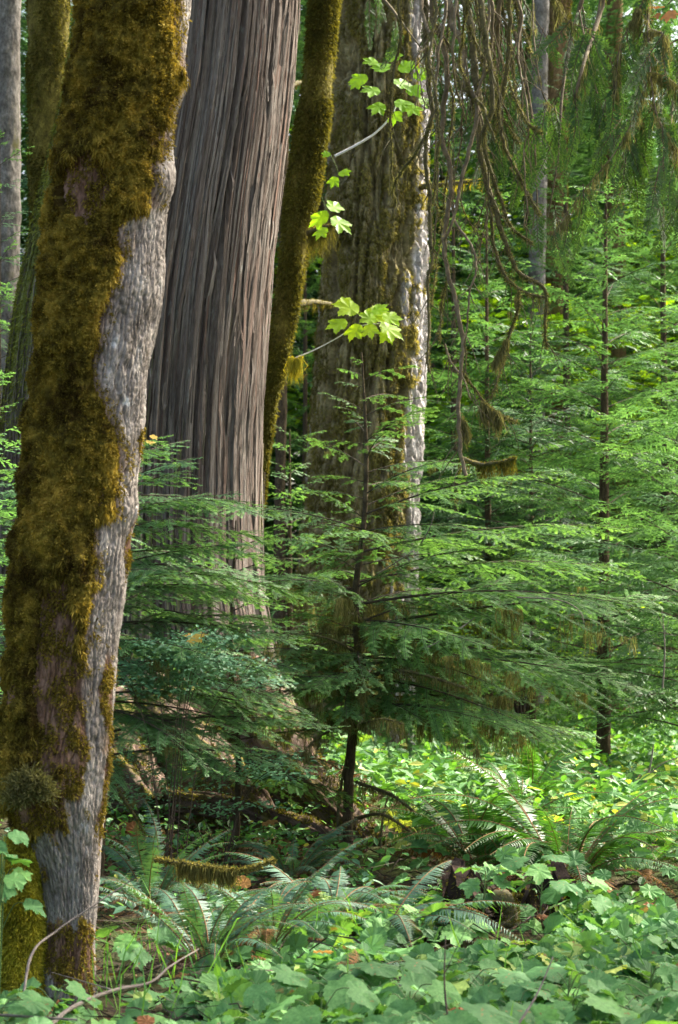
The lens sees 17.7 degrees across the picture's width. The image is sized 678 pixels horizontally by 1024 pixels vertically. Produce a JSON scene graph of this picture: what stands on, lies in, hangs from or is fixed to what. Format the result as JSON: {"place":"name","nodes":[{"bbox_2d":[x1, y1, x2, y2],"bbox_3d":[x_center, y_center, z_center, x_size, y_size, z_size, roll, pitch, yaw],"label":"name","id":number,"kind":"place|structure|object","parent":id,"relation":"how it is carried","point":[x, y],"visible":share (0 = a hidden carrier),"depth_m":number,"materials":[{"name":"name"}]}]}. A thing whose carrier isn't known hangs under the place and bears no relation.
{"place":"outdoors","nodes":[
{"label":"outdoors","id":0,"kind":"place"},
{"bbox_2d":[152,854,277,895],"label":"mossy branch","id":1,"kind":"object","parent":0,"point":[197,872],"visible":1,"depth_m":10.33,"materials":[{"name":"green plant"}]},
{"bbox_2d":[0,604,677,1021],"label":"ground","id":2,"kind":"structure","parent":0,"point":[180,966],"depth_m":12.59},
{"bbox_2d":[0,0,21,398],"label":"grey tree","id":3,"kind":"object","parent":2,"relation":"on","point":[10,81],"visible":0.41,"depth_m":25.13,"materials":[{"name":"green plant"}]},
{"bbox_2d":[0,829,32,925],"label":"thimbleberry","id":4,"kind":"object","parent":2,"relation":"on","point":[13,879],"visible":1,"depth_m":8.89,"materials":[{"name":"green plant"}]},
{"bbox_2d":[0,130,34,418],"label":"hemlock tree","id":5,"kind":"object","parent":2,"relation":"on","point":[8,257],"visible":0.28,"depth_m":20.62,"materials":[{"name":"green plant"}]},
{"bbox_2d":[0,867,45,991],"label":"thimbleberry","id":6,"kind":"object","parent":2,"relation":"on","point":[36,906],"visible":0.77,"depth_m":9.16,"materials":[{"name":"green plant"}]},
{"bbox_2d":[0,989,58,1015],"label":"thimbleberry","id":7,"kind":"object","parent":2,"relation":"on","point":[33,1001],"visible":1,"depth_m":8.10,"materials":[{"name":"green plant"}]},
{"bbox_2d":[20,1,71,263],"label":"conifer tree","id":8,"kind":"object","parent":2,"relation":"on","point":[23,130],"visible":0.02,"depth_m":35.11,"materials":[{"name":"green plant"}]},
{"bbox_2d":[24,0,71,233],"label":"mossy tree","id":9,"kind":"object","parent":2,"relation":"on","point":[48,23],"visible":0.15,"depth_m":22.57,"materials":[{"name":"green plant"}]},
{"bbox_2d":[3,977,102,1023],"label":"thimbleberry","id":10,"kind":"object","parent":2,"relation":"on","point":[75,988],"visible":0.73,"depth_m":8.44,"materials":[{"name":"green plant"}]},
{"bbox_2d":[0,372,127,727],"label":"hemlock tree","id":11,"kind":"object","parent":2,"relation":"on","point":[12,469],"visible":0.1,"depth_m":14.50,"materials":[{"name":"green plant"}]},
{"bbox_2d":[0,0,191,1004],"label":"maple tree","id":12,"kind":"object","parent":2,"relation":"on","point":[97,301],"visible":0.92,"depth_m":9.32,"materials":[{"name":"brown plant"}]},
{"bbox_2d":[0,976,242,1023],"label":"leafy plant","id":13,"kind":"object","parent":2,"relation":"on","point":[151,999],"visible":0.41,"depth_m":8.95,"materials":[{"name":"green plant"}]},
{"bbox_2d":[51,948,198,1023],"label":"dead branch","id":14,"kind":"object","parent":13,"relation":"on","point":[62,1014],"visible":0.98,"depth_m":8.64,"materials":[{"name":"brown wood"}]},
{"bbox_2d":[95,926,181,984],"bbox_3d":[-0.958,1.982,9.642,0.519,0.280,0.409,0,-3,0],"label":"thimbleberry","id":15,"kind":"object","parent":2,"relation":"on","point":[166,937],"visible":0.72,"depth_m":9.55,"materials":[{"name":"green plant"}]},
{"bbox_2d":[97,797,228,910],"bbox_3d":[-1.104,1.939,11.975,0.830,0.699,0.619,-3,-4,42],"label":"sword fern","id":16,"kind":"object","parent":2,"relation":"on","point":[134,854],"visible":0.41,"depth_m":11.95,"materials":[{"name":"green plant"}]},
{"bbox_2d":[97,829,230,923],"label":"sword fern","id":17,"kind":"object","parent":2,"relation":"on","point":[165,883],"visible":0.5,"depth_m":11.27,"materials":[{"name":"green plant"}]},
{"bbox_2d":[0,435,350,895],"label":"hemlock tree","id":18,"kind":"object","parent":2,"relation":"on","point":[154,724],"visible":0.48,"depth_m":12.69,"materials":[{"name":"green plant"}]},
{"bbox_2d":[0,743,382,933],"bbox_3d":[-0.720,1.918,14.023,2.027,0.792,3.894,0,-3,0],"label":"undergrowth","id":19,"kind":"object","parent":2,"relation":"on","point":[274,832],"visible":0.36,"depth_m":13.89,"materials":[{"name":"green plant"}]},
{"bbox_2d":[0,0,388,845],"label":"cedar tree","id":20,"kind":"object","parent":2,"relation":"on","point":[206,380],"visible":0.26,"depth_m":16.38,"materials":[{"name":"brown plant"}]},
{"bbox_2d":[334,51,428,156],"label":"maple sprig","id":21,"kind":"object","parent":20,"relation":"attached to","point":[357,81],"visible":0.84,"depth_m":16.69,"materials":[{"name":"green plant"}]},
{"bbox_2d":[364,0,445,76],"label":"cedar bough","id":22,"kind":"object","parent":20,"relation":"attached to","point":[393,38],"visible":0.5,"depth_m":14.18,"materials":[{"name":"green plant"}]},
{"bbox_2d":[378,0,572,486],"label":"drooping limb","id":23,"kind":"object","parent":20,"relation":"hanging from","point":[486,411],"visible":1,"depth_m":13.11,"materials":[{"name":"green plant"}]},
{"bbox_2d":[458,456,517,488],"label":"mossy branch","id":24,"kind":"object","parent":20,"relation":"attached to","point":[484,467],"visible":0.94,"depth_m":15.49,"materials":[{"name":"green plant"}]},
{"bbox_2d":[453,0,558,258],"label":"cedar bough","id":25,"kind":"object","parent":20,"relation":"attached to","point":[493,148],"visible":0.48,"depth_m":13.62,"materials":[{"name":"green plant"}]},
{"bbox_2d":[509,0,634,260],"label":"cedar bough","id":26,"kind":"object","parent":20,"relation":"attached to","point":[600,110],"visible":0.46,"depth_m":14.15,"materials":[{"name":"green plant"}]},
{"bbox_2d":[508,0,642,192],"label":"cedar bough","id":27,"kind":"object","parent":20,"relation":"attached to","point":[596,53],"visible":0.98,"depth_m":13.04,"materials":[{"name":"green plant"}]},
{"bbox_2d":[545,0,677,289],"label":"cedar bough","id":28,"kind":"object","parent":20,"relation":"attached to","point":[661,77],"visible":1,"depth_m":12.82,"materials":[{"name":"green plant"}]},
{"bbox_2d":[588,39,677,257],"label":"cedar bough","id":29,"kind":"object","parent":20,"relation":"attached to","point":[637,152],"visible":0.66,"depth_m":13.54,"materials":[{"name":"green plant"}]},
{"bbox_2d":[101,878,318,980],"bbox_3d":[-0.583,1.923,9.961,0.990,0.556,0.982,0,-3,0],"label":"sword fern","id":30,"kind":"object","parent":2,"relation":"on","point":[198,928],"visible":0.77,"depth_m":9.85,"materials":[{"name":"green plant"}]},
{"bbox_2d":[116,623,309,892],"bbox_3d":[-0.968,1.446,12.245,1.541,1.643,1.125,-2,-3,30],"label":"huckleberry shrub","id":31,"kind":"object","parent":2,"relation":"on","point":[203,661],"visible":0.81,"depth_m":12.27,"materials":[{"name":"green plant"}]},
{"bbox_2d":[107,746,338,867],"bbox_3d":[-0.842,1.892,13.551,1.687,0.847,1.465,0,-3,0],"label":"huckleberry shrub","id":32,"kind":"object","parent":2,"relation":"on","point":[265,776],"visible":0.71,"depth_m":13.50,"materials":[{"name":"green plant"}]},
{"bbox_2d":[106,786,367,852],"bbox_3d":[-0.725,2.096,14.631,2.035,0.649,0.409,-1,-3,20],"label":"fallen log","id":33,"kind":"object","parent":2,"relation":"on","point":[293,819],"visible":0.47,"depth_m":14.58,"materials":[{"name":"brown wood"}]},
{"bbox_2d":[104,756,376,887],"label":"leaf litter","id":34,"kind":"object","parent":2,"relation":"on","point":[244,849],"visible":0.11,"depth_m":14.10,"materials":[{"name":"brown plant"}]},
{"bbox_2d":[206,1002,286,1023],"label":"thimbleberry","id":35,"kind":"object","parent":2,"relation":"on","point":[222,1007],"visible":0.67,"depth_m":8.19,"materials":[{"name":"green plant"}]},
{"bbox_2d":[117,518,383,851],"bbox_3d":[-0.665,1.198,14.240,1.921,2.322,1.783,0,-3,0],"label":"hemlock tree","id":36,"kind":"object","parent":2,"relation":"on","point":[237,741],"visible":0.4,"depth_m":14.09,"materials":[{"name":"green plant"}]},
{"bbox_2d":[222,964,312,1014],"bbox_3d":[-0.287,1.953,8.588,0.364,0.302,0.318,0,-3,0],"label":"thimbleberry","id":37,"kind":"object","parent":2,"relation":"on","point":[260,997],"visible":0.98,"depth_m":8.60,"materials":[{"name":"green plant"}]},
{"bbox_2d":[20,0,518,601],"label":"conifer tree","id":38,"kind":"object","parent":2,"relation":"on","point":[300,60],"visible":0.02,"depth_m":34.66,"materials":[{"name":"green plant"}]},
{"bbox_2d":[273,133,288,668],"bbox_3d":[-0.783,-1.275,29.101,0.234,9.250,0.206,0,-3,0],"label":"tree trunk","id":39,"kind":"object","parent":2,"relation":"on","point":[280,437],"visible":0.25,"depth_m":29.00,"materials":[{"name":"brown plant"}]},
{"bbox_2d":[168,836,394,951],"bbox_3d":[-0.283,1.909,10.440,0.978,0.694,1.020,3,-4,-44],"label":"sword fern","id":40,"kind":"object","parent":2,"relation":"on","point":[298,895],"visible":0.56,"depth_m":10.39,"materials":[{"name":"green plant"}]},
{"bbox_2d":[262,246,321,634],"bbox_3d":[-0.549,-0.504,31.017,3.324,7.650,3.412,0,-3,0],"label":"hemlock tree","id":41,"kind":"object","parent":2,"relation":"on","point":[304,386],"visible":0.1,"depth_m":31.07,"materials":[{"name":"green plant"}]},
{"bbox_2d":[220,818,366,890],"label":"sword fern","id":42,"kind":"object","parent":2,"relation":"on","point":[313,857],"visible":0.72,"depth_m":13.17,"materials":[{"name":"green plant"}]},
{"bbox_2d":[261,0,342,519],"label":"leaning tree","id":43,"kind":"object","parent":2,"relation":"on","point":[310,142],"visible":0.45,"depth_m":19.66,"materials":[{"name":"green plant"}]},
{"bbox_2d":[283,355,309,387],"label":"mossy branch","id":44,"kind":"object","parent":43,"relation":"attached to","point":[295,364],"visible":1,"depth_m":17.07,"materials":[{"name":"yellow plant"}]},
{"bbox_2d":[297,296,403,357],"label":"maple sprig","id":45,"kind":"object","parent":44,"relation":"attached to","point":[389,332],"visible":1,"depth_m":17.07,"materials":[{"name":"green plant"}]},
{"bbox_2d":[300,224,339,264],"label":"mossy branch","id":46,"kind":"object","parent":43,"relation":"attached to","point":[313,242],"visible":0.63,"depth_m":19.47,"materials":[{"name":"green plant"}]},
{"bbox_2d":[263,425,372,702],"bbox_3d":[-0.385,0.908,19.915,1.504,3.533,1.611,-2,-3,33],"label":"hemlock tree","id":47,"kind":"object","parent":2,"relation":"on","point":[290,555],"visible":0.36,"depth_m":20.00,"materials":[{"name":"green plant"}]},
{"bbox_2d":[263,979,381,1023],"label":"thimbleberry","id":48,"kind":"object","parent":2,"relation":"on","point":[358,992],"visible":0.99,"depth_m":8.11,"materials":[{"name":"green plant"}]},
{"bbox_2d":[209,852,436,921],"bbox_3d":[-0.157,2.116,11.112,1.183,0.654,1.226,1,-3,-20],"label":"sword fern","id":49,"kind":"object","parent":2,"relation":"on","point":[363,896],"visible":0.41,"depth_m":11.14,"materials":[{"name":"green plant"}]},
{"bbox_2d":[265,961,401,1009],"bbox_3d":[-0.024,1.974,8.790,0.568,0.270,0.391,0,-3,0],"label":"thimbleberry","id":50,"kind":"object","parent":2,"relation":"on","point":[340,996],"visible":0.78,"depth_m":8.72,"materials":[{"name":"green plant"}]},
{"bbox_2d":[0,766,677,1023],"bbox_3d":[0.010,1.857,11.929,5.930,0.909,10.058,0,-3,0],"label":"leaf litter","id":51,"kind":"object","parent":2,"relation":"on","point":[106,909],"visible":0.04,"depth_m":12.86,"materials":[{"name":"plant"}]},
{"bbox_2d":[47,819,655,1023],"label":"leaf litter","id":52,"kind":"object","parent":2,"relation":"on","point":[148,1019],"visible":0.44,"depth_m":11.44,"materials":[{"name":"brown plant"}]},
{"bbox_2d":[293,0,432,761],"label":"fir tree","id":53,"kind":"object","parent":2,"relation":"on","point":[377,256],"visible":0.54,"depth_m":22.70,"materials":[{"name":"brown plant"}]},
{"bbox_2d":[309,196,351,239],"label":"maple sprig","id":54,"kind":"object","parent":53,"relation":"attached to","point":[320,218],"visible":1,"depth_m":17.40,"materials":[{"name":"green plant"}]},
{"bbox_2d":[265,251,480,612],"bbox_3d":[-0.418,-0.429,36.298,5.979,7.518,9.074,0,-3,7],"label":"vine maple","id":55,"kind":"object","parent":2,"relation":"on","point":[294,397],"visible":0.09,"depth_m":35.47,"materials":[{"name":"green plant"}]},
{"bbox_2d":[82,875,668,1021],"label":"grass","id":56,"kind":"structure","parent":2,"relation":"on","point":[159,952],"depth_m":9.40,"materials":[{"name":"green plant"}]},
{"bbox_2d":[318,964,433,1005],"bbox_3d":[0.120,1.980,8.792,0.569,0.255,0.391,-2,-4,37],"label":"thimbleberry","id":57,"kind":"object","parent":2,"relation":"on","point":[408,980],"visible":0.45,"depth_m":8.77,"materials":[{"name":"green plant"}]},
{"bbox_2d":[315,955,442,992],"bbox_3d":[0.157,1.978,9.002,0.511,0.273,0.372,1,-3,-25],"label":"thimbleberry","id":58,"kind":"object","parent":2,"relation":"on","point":[425,967],"visible":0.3,"depth_m":8.96,"materials":[{"name":"green plant"}]},
{"bbox_2d":[262,3,500,630],"bbox_3d":[-1.251,-8.618,39.714,7.838,24.786,7.997,-1,-3,16],"label":"conifer tree","id":59,"kind":"object","parent":2,"relation":"on","point":[297,341],"visible":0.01,"depth_m":39.49,"materials":[{"name":"green plant"}]},
{"bbox_2d":[263,0,500,614],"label":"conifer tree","id":60,"kind":"object","parent":2,"relation":"on","point":[321,207],"visible":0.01,"depth_m":36.37,"materials":[{"name":"green plant"}]},
{"bbox_2d":[287,0,522,644],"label":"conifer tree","id":61,"kind":"object","parent":2,"relation":"on","point":[440,92],"visible":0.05,"depth_m":41.56,"materials":[{"name":"green plant"}]},
{"bbox_2d":[361,979,461,1020],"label":"thimbleberry","id":62,"kind":"object","parent":2,"relation":"on","point":[435,990],"visible":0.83,"depth_m":8.30,"materials":[{"name":"green plant"}]},
{"bbox_2d":[160,879,677,1023],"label":"ground cover plants","id":63,"kind":"object","parent":2,"relation":"on","point":[565,946],"visible":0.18,"depth_m":9.96,"materials":[{"name":"green plant"}]},
{"bbox_2d":[188,887,677,1023],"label":"ground cover plants","id":64,"kind":"object","parent":2,"relation":"on","point":[375,935],"visible":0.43,"depth_m":9.86,"materials":[{"name":"green plant"}]},
{"bbox_2d":[199,352,677,867],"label":"hemlock tree","id":65,"kind":"object","parent":2,"relation":"on","point":[393,711],"visible":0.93,"depth_m":14.12,"materials":[{"name":"green plant"}]},
{"bbox_2d":[363,1002,518,1023],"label":"thimbleberry","id":66,"kind":"object","parent":2,"relation":"on","point":[477,1013],"visible":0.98,"depth_m":7.73,"materials":[{"name":"green plant"}]},
{"bbox_2d":[359,860,526,961],"bbox_3d":[0.397,2.004,10.564,0.866,0.505,1.174,1,-3,-26],"label":"sword fern","id":67,"kind":"object","parent":2,"relation":"on","point":[394,920],"visible":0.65,"depth_m":10.47,"materials":[{"name":"green plant"}]},
{"bbox_2d":[396,912,494,946],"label":"thimbleberry","id":68,"kind":"object","parent":2,"relation":"on","point":[447,931],"visible":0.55,"depth_m":10.45,"materials":[{"name":"green plant"}]},
{"bbox_2d":[419,43,522,691],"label":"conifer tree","id":69,"kind":"object","parent":2,"relation":"on","point":[431,156],"visible":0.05,"depth_m":41.07,"materials":[{"name":"green plant"}]},
{"bbox_2d":[274,239,677,704],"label":"vine maple","id":70,"kind":"object","parent":2,"relation":"on","point":[556,317],"visible":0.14,"depth_m":32.55,"materials":[{"name":"green plant"}]},
{"bbox_2d":[429,963,531,1007],"bbox_3d":[0.580,1.975,8.713,0.448,0.286,0.500,0,-3,0],"label":"thimbleberry","id":71,"kind":"object","parent":2,"relation":"on","point":[505,977],"visible":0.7,"depth_m":8.70,"materials":[{"name":"green plant"}]},
{"bbox_2d":[346,780,617,885],"bbox_3d":[0.847,2.116,12.992,1.392,0.996,1.604,2,-3,-31],"label":"sword fern","id":72,"kind":"object","parent":2,"relation":"on","point":[488,846],"visible":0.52,"depth_m":13.04,"materials":[{"name":"green plant"}]},
{"bbox_2d":[289,132,677,548],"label":"vine maple","id":73,"kind":"object","parent":2,"relation":"on","point":[431,161],"visible":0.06,"depth_m":39.10,"materials":[{"name":"green plant"}]},
{"bbox_2d":[289,116,677,535],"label":"vine maple","id":74,"kind":"object","parent":2,"relation":"on","point":[521,255],"visible":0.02,"depth_m":40.37,"materials":[{"name":"green plant"}]},
{"bbox_2d":[454,865,524,919],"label":"thimbleberry","id":75,"kind":"object","parent":2,"relation":"on","point":[470,886],"visible":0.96,"depth_m":10.82,"materials":[{"name":"green plant"}]},
{"bbox_2d":[321,691,677,900],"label":"undergrowth","id":76,"kind":"object","parent":2,"relation":"on","point":[377,762],"visible":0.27,"depth_m":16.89,"materials":[{"name":"green plant"}]},
{"bbox_2d":[416,131,585,701],"bbox_3d":[1.493,-0.958,29.115,3.656,8.350,4.026,0,-3,0],"label":"hemlock tree","id":77,"kind":"object","parent":2,"relation":"on","point":[454,343],"visible":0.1,"depth_m":29.07,"materials":[{"name":"green plant"}]},
{"bbox_2d":[438,857,578,929],"bbox_3d":[0.861,2.033,11.486,0.933,0.392,0.987,-2,-4,37],"label":"rotten stump","id":78,"kind":"object","parent":2,"relation":"on","point":[451,881],"visible":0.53,"depth_m":11.34,"materials":[{"name":"brown wood"}]},
{"bbox_2d":[416,183,613,753],"bbox_3d":[1.583,-0.383,24.612,3.174,6.750,2.974,0,-3,0],"label":"hemlock tree","id":79,"kind":"object","parent":2,"relation":"on","point":[485,366],"visible":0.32,"depth_m":24.50,"materials":[{"name":"green plant"}]},
{"bbox_2d":[442,730,592,816],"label":"sword fern","id":80,"kind":"object","parent":2,"relation":"on","point":[538,776],"visible":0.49,"depth_m":16.31,"materials":[{"name":"green plant"}]},
{"bbox_2d":[469,979,573,1023],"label":"thimbleberry","id":81,"kind":"object","parent":2,"relation":"on","point":[481,996],"visible":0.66,"depth_m":8.31,"materials":[{"name":"green plant"}]},
{"bbox_2d":[525,0,548,707],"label":"grey tree","id":82,"kind":"object","parent":2,"relation":"on","point":[541,8],"visible":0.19,"depth_m":32.59,"materials":[{"name":"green plant"}]},
{"bbox_2d":[398,168,677,766],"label":"hemlock tree","id":83,"kind":"object","parent":2,"relation":"on","point":[604,496],"visible":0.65,"depth_m":21.50,"materials":[{"name":"green plant"}]},
{"bbox_2d":[493,854,582,922],"bbox_3d":[0.990,1.929,10.904,0.414,0.399,0.464,1,-3,-14],"label":"thimbleberry","id":84,"kind":"object","parent":2,"relation":"on","point":[539,872],"visible":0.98,"depth_m":10.91,"materials":[{"name":"green plant"}]},
{"bbox_2d":[408,750,677,897],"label":"sword fern","id":85,"kind":"object","parent":2,"relation":"on","point":[525,836],"visible":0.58,"depth_m":12.45,"materials":[{"name":"green plant"}]},
{"bbox_2d":[417,306,677,739],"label":"hemlock tree","id":86,"kind":"object","parent":2,"relation":"on","point":[531,516],"visible":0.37,"depth_m":23.93,"materials":[{"name":"green plant"}]},
{"bbox_2d":[419,0,676,689],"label":"conifer tree","id":87,"kind":"object","parent":2,"relation":"on","point":[519,219],"visible":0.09,"depth_m":35.81,"materials":[{"name":"green plant"}]},
{"bbox_2d":[419,564,677,732],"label":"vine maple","id":88,"kind":"object","parent":2,"relation":"on","point":[519,708],"visible":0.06,"depth_m":25.32,"materials":[{"name":"green plant"}]},
{"bbox_2d":[421,53,677,718],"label":"hemlock tree","id":89,"kind":"object","parent":2,"relation":"on","point":[566,315],"visible":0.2,"depth_m":30.07,"materials":[{"name":"green plant"}]},
{"bbox_2d":[423,0,677,711],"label":"conifer tree","id":90,"kind":"object","parent":2,"relation":"on","point":[613,33],"visible":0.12,"depth_m":35.12,"materials":[{"name":"green plant"}]},
{"bbox_2d":[426,221,677,586],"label":"vine maple","id":91,"kind":"object","parent":2,"relation":"on","point":[638,380],"visible":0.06,"depth_m":35.24,"materials":[{"name":"green plant"}]},
{"bbox_2d":[544,0,573,716],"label":"brown tree","id":92,"kind":"object","parent":2,"relation":"on","point":[554,72],"visible":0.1,"depth_m":33.14,"materials":[{"name":"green plant"}]},
{"bbox_2d":[503,978,617,1019],"bbox_3d":[0.876,1.944,8.378,0.392,0.297,0.352,2,-3,-32],"label":"thimbleberry","id":93,"kind":"object","parent":2,"relation":"on","point":[516,990],"visible":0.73,"depth_m":8.37,"materials":[{"name":"green plant"}]},
{"bbox_2d":[463,0,677,685],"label":"conifer tree","id":94,"kind":"object","parent":2,"relation":"on","point":[602,205],"visible":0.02,"depth_m":41.67,"materials":[{"name":"green plant"}]},
{"bbox_2d":[525,963,619,1005],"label":"thimbleberry","id":95,"kind":"object","parent":2,"relation":"on","point":[608,980],"visible":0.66,"depth_m":8.64,"materials":[{"name":"green plant"}]},
{"bbox_2d":[540,875,612,917],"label":"thimbleberry","id":96,"kind":"object","parent":2,"relation":"on","point":[601,904],"visible":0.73,"depth_m":10.85,"materials":[{"name":"green plant"}]},
{"bbox_2d":[525,989,642,1023],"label":"thimbleberry","id":97,"kind":"object","parent":2,"relation":"on","point":[602,1002],"visible":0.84,"depth_m":8.20,"materials":[{"name":"green plant"}]},
{"bbox_2d":[516,289,677,738],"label":"hemlock tree","id":98,"kind":"object","parent":2,"relation":"on","point":[649,645],"visible":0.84,"depth_m":19.59,"materials":[{"name":"green plant"}]},
{"bbox_2d":[555,959,650,998],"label":"thimbleberry","id":99,"kind":"object","parent":2,"relation":"on","point":[626,989],"visible":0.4,"depth_m":9.36,"materials":[{"name":"green plant"}]},
{"bbox_2d":[536,87,677,730],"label":"hemlock tree","id":100,"kind":"object","parent":2,"relation":"on","point":[666,407],"visible":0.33,"depth_m":27.04,"materials":[{"name":"green plant"}]},
{"bbox_2d":[542,822,677,888],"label":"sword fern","id":101,"kind":"object","parent":2,"relation":"on","point":[664,852],"visible":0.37,"depth_m":13.12,"materials":[{"name":"green plant"}]},
{"bbox_2d":[605,962,677,991],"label":"thimbleberry","id":102,"kind":"object","parent":2,"relation":"on","point":[667,972],"visible":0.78,"depth_m":9.00,"materials":[{"name":"green plant"}]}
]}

